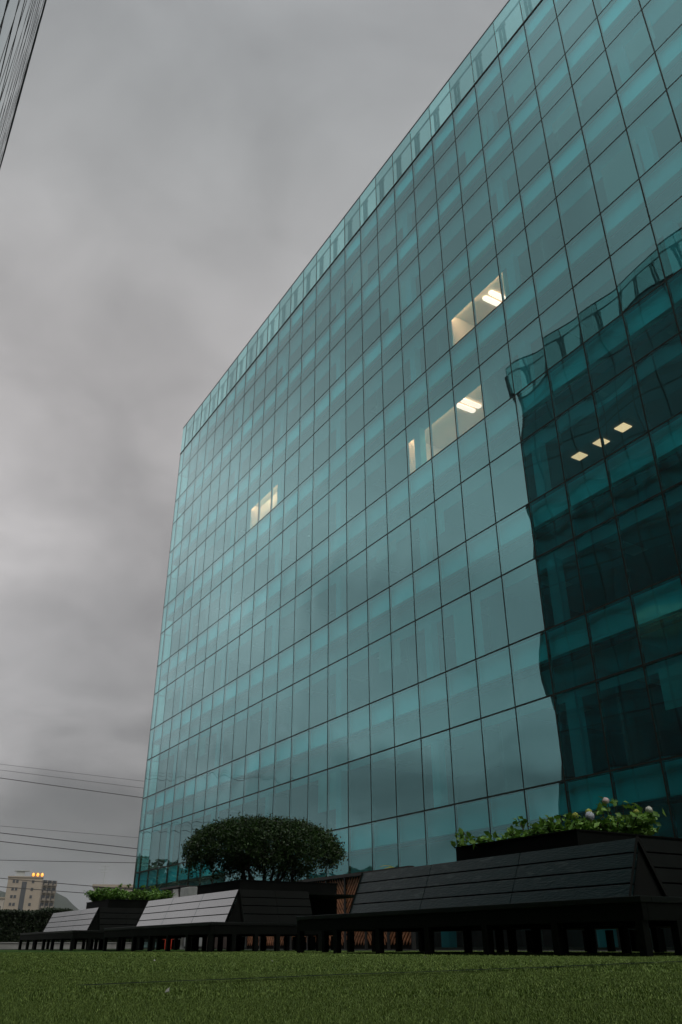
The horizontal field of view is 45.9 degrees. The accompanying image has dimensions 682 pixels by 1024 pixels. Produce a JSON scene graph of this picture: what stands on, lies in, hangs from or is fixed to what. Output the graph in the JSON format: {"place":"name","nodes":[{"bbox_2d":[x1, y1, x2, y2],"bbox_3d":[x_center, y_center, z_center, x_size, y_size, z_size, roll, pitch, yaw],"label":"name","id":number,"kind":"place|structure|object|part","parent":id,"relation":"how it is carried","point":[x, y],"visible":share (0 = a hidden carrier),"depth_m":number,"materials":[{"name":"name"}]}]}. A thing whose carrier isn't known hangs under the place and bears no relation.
{"place":"outdoors","nodes":[
{"label":"outdoors","id":0,"kind":"place"},
{"bbox_2d":[0,897,4,909],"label":"distant block","id":1,"kind":"structure","parent":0,"point":[2,899],"depth_m":319.99,"materials":[{"name":"grey concrete"}]},
{"bbox_2d":[3,870,56,914],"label":"apartment tower","id":2,"kind":"structure","parent":0,"point":[16,897],"depth_m":359.13,"materials":[{"name":"grey concrete"}]},
{"bbox_2d":[18,881,26,910],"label":"stair window","id":3,"kind":"structure","parent":2,"relation":"in","point":[22,894],"depth_m":357.23,"materials":[{"name":"grey glass"}]},
{"bbox_2d":[0,891,78,909],"bbox_3d":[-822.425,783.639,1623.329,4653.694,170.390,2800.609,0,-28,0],"label":"hills","id":4,"kind":"structure","parent":0,"point":[61,901],"depth_m":2361.02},
{"bbox_2d":[0,886,86,893],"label":"power line","id":5,"kind":"object","parent":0,"point":[45,890],"visible":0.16,"depth_m":81.79,"materials":[{"name":"black"}]},
{"bbox_2d":[5,860,132,862],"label":"power line","id":6,"kind":"object","parent":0,"point":[70,861],"visible":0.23,"depth_m":101.70,"materials":[{"name":"black"}]},
{"bbox_2d":[0,878,143,890],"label":"power line","id":7,"kind":"object","parent":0,"point":[64,883],"visible":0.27,"depth_m":81.64,"materials":[{"name":"black"}]},
{"bbox_2d":[2,778,142,797],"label":"power line","id":8,"kind":"object","parent":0,"point":[70,787],"visible":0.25,"depth_m":96.39,"materials":[{"name":"black"}]},
{"bbox_2d":[0,841,147,857],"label":"power line","id":9,"kind":"object","parent":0,"point":[73,849],"visible":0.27,"depth_m":88.06,"materials":[{"name":"black"}]},
{"bbox_2d":[2,833,147,849],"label":"power line","id":10,"kind":"object","parent":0,"point":[73,841],"visible":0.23,"depth_m":88.41,"materials":[{"name":"black"}]},
{"bbox_2d":[5,826,149,838],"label":"power line","id":11,"kind":"object","parent":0,"point":[77,832],"visible":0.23,"depth_m":101.25,"materials":[{"name":"black"}]},
{"bbox_2d":[2,764,155,782],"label":"power line","id":12,"kind":"object","parent":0,"point":[77,773],"visible":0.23,"depth_m":98.79,"materials":[{"name":"black"}]},
{"bbox_2d":[3,770,155,789],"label":"power line","id":13,"kind":"object","parent":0,"point":[81,780],"visible":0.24,"depth_m":98.36,"materials":[{"name":"black"}]},
{"bbox_2d":[92,865,135,891],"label":"building","id":14,"kind":"structure","parent":0,"point":[103,885],"depth_m":158.01,"materials":[{"name":"grey concrete"}]},
{"bbox_2d":[180,938,183,948],"bbox_3d":[-5.196,13.818,26.384,0.240,0.920,0.234,0,-28,0],"label":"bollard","id":15,"kind":"object","parent":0,"point":[182,943],"visible":0.37,"depth_m":26.19,"materials":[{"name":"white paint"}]},
{"bbox_2d":[160,885,226,948],"bbox_3d":[-5.487,15.457,30.653,2.400,2.090,2.000,16,-32,-27],"label":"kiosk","id":16,"kind":"object","parent":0,"point":[176,889],"visible":0.17,"depth_m":30.00,"materials":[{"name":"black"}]},
{"bbox_2d":[180,887,206,948],"bbox_3d":[-5.343,14.658,29.058,0.860,1.980,0.960,16,-32,-27],"label":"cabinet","id":17,"kind":"object","parent":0,"point":[187,891],"visible":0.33,"depth_m":29.01,"materials":[{"name":"grey metal"}]},
{"bbox_3d":[-5.799,14.607,29.045,0.014,1.780,0.390,16,-32,-27],"label":"door","id":18,"kind":"part","parent":17,"relation":"part of","materials":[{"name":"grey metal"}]},
{"bbox_3d":[-5.587,14.440,28.736,0.014,1.780,0.390,16,-32,-27],"label":"door","id":19,"kind":"part","parent":17,"relation":"part of","materials":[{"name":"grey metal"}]},
{"bbox_2d":[0,0,539,909],"label":"sky","id":20,"kind":"structure","parent":0,"point":[170,170],"materials":[{"name":"grey"}]},
{"bbox_2d":[0,949,674,951],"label":"paving","id":21,"kind":"structure","parent":0,"point":[371,950],"depth_m":18.73,"materials":[{"name":"grey concrete"}]},
{"bbox_2d":[0,0,46,167],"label":"office building","id":22,"kind":"structure","parent":21,"relation":"on","point":[20,21],"depth_m":15.09,"materials":[{"name":"glass"},{"name":"metal"},{"name":"concrete"}]},
{"bbox_2d":[0,942,155,948],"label":"wall","id":23,"kind":"structure","parent":21,"relation":"on","point":[15,945],"depth_m":38.01,"materials":[{"name":"concrete"}]},
{"bbox_2d":[0,907,156,941],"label":"hedge","id":24,"kind":"object","parent":21,"relation":"on","point":[14,923],"visible":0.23,"depth_m":37.81,"materials":[{"name":"green plant"}]},
{"bbox_2d":[245,866,415,949],"bbox_3d":[-0.650,11.146,22.360,0.140,1.780,9.100,16,-32,-27],"label":"slat fence","id":25,"kind":"object","parent":21,"relation":"on","point":[347,884],"visible":0.2,"depth_m":21.19,"materials":[{"name":"orange wood"}]},
{"bbox_2d":[133,0,681,949],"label":"office building","id":26,"kind":"structure","parent":21,"relation":"on","point":[423,596],"depth_m":28.40,"materials":[{"name":"glass"},{"name":"metal"},{"name":"concrete"}]},
{"bbox_2d":[0,949,681,1023],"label":"turf","id":27,"kind":"structure","parent":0,"point":[97,950],"depth_m":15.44,"materials":[{"name":"green plant"}]},
{"bbox_2d":[18,899,180,950],"bbox_3d":[-6.207,11.080,21.563,3.372,1.165,5.600,16,-32,-27],"label":"planter bench","id":28,"kind":"object","parent":27,"relation":"on","point":[90,922],"visible":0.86,"depth_m":20.12,"materials":[{"name":"wood"}]},
{"bbox_2d":[84,887,126,901],"bbox_3d":[-6.563,10.624,22.255,1.277,0.518,1.235,2,-28,-4],"label":"hydrangea","id":29,"kind":"object","parent":28,"relation":"on","point":[92,895],"visible":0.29,"depth_m":21.96,"materials":[{"name":"green plant"}]},
{"bbox_2d":[94,883,137,899],"bbox_3d":[-6.099,10.202,21.487,1.162,0.528,1.122,-10,-30,18],"label":"hydrangea","id":30,"kind":"object","parent":28,"relation":"on","point":[104,894],"visible":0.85,"depth_m":21.26,"materials":[{"name":"green plant"}]},
{"bbox_2d":[127,885,166,899],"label":"hydrangea","id":31,"kind":"object","parent":28,"relation":"on","point":[156,890],"visible":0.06,"depth_m":22.74,"materials":[{"name":"green plant"}]},
{"bbox_2d":[131,885,176,899],"bbox_3d":[-5.111,10.430,21.907,1.235,0.521,1.226,13,-31,-23],"label":"hydrangea","id":32,"kind":"object","parent":28,"relation":"on","point":[145,894],"visible":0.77,"depth_m":21.72,"materials":[{"name":"green plant"}]},
{"bbox_2d":[102,879,353,951],"bbox_3d":[-2.040,7.801,15.506,3.372,1.165,5.600,16,-32,-27],"label":"planter bench","id":33,"kind":"object","parent":27,"relation":"on","point":[234,912],"visible":0.91,"depth_m":14.29,"materials":[{"name":"wood"}]},
{"bbox_2d":[179,812,347,882],"bbox_3d":[-1.598,6.989,16.476,3.506,1.493,2.859,6,-29,-11],"label":"round shrub","id":34,"kind":"object","parent":33,"relation":"on","point":[259,842],"visible":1,"depth_m":15.92,"materials":[{"name":"green plant"}]},
{"bbox_2d":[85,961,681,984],"bbox_3d":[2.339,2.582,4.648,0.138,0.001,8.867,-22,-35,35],"label":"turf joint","id":35,"kind":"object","parent":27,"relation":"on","point":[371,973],"visible":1,"depth_m":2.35,"materials":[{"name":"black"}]},
{"bbox_2d":[296,829,681,956],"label":"planter bench","id":36,"kind":"object","parent":27,"relation":"on","point":[558,884],"visible":1,"depth_m":8.16,"materials":[{"name":"wood"}]},
{"bbox_2d":[451,828,528,849],"bbox_3d":[1.923,4.089,9.983,1.045,0.329,0.869,13,-31,-23],"label":"hydrangea","id":37,"kind":"object","parent":36,"relation":"on","point":[473,842],"visible":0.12,"depth_m":9.86,"materials":[{"name":"green plant"}]},
{"bbox_2d":[505,815,565,837],"bbox_3d":[2.461,3.934,9.846,0.862,0.466,0.931,18,-33,-30],"label":"hydrangea","id":38,"kind":"object","parent":36,"relation":"on","point":[523,831],"visible":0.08,"depth_m":9.87,"materials":[{"name":"green plant"}]},
{"bbox_2d":[522,807,613,835],"bbox_3d":[2.613,3.659,9.288,0.878,0.418,0.995,17,-33,-28],"label":"hydrangea","id":39,"kind":"object","parent":36,"relation":"on","point":[550,825],"visible":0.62,"depth_m":9.10,"materials":[{"name":"green plant"}]},
{"bbox_2d":[580,796,665,834],"bbox_3d":[3.281,3.663,9.491,0.969,0.602,0.978,19,-34,-32],"label":"hydrangea","id":40,"kind":"object","parent":36,"relation":"on","point":[634,824],"visible":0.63,"depth_m":9.31,"materials":[{"name":"green plant"}]},
{"bbox_2d":[633,806,655,830],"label":"hydrangea","id":41,"kind":"object","parent":36,"relation":"on","point":[649,809],"visible":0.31,"depth_m":9.46,"materials":[{"name":"green plant"}]},
{"bbox_2d":[435,949,519,949],"bbox_3d":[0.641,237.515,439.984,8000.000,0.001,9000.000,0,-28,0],"label":"ground","id":42,"kind":"structure","parent":0,"point":[463,949],"depth_m":27.32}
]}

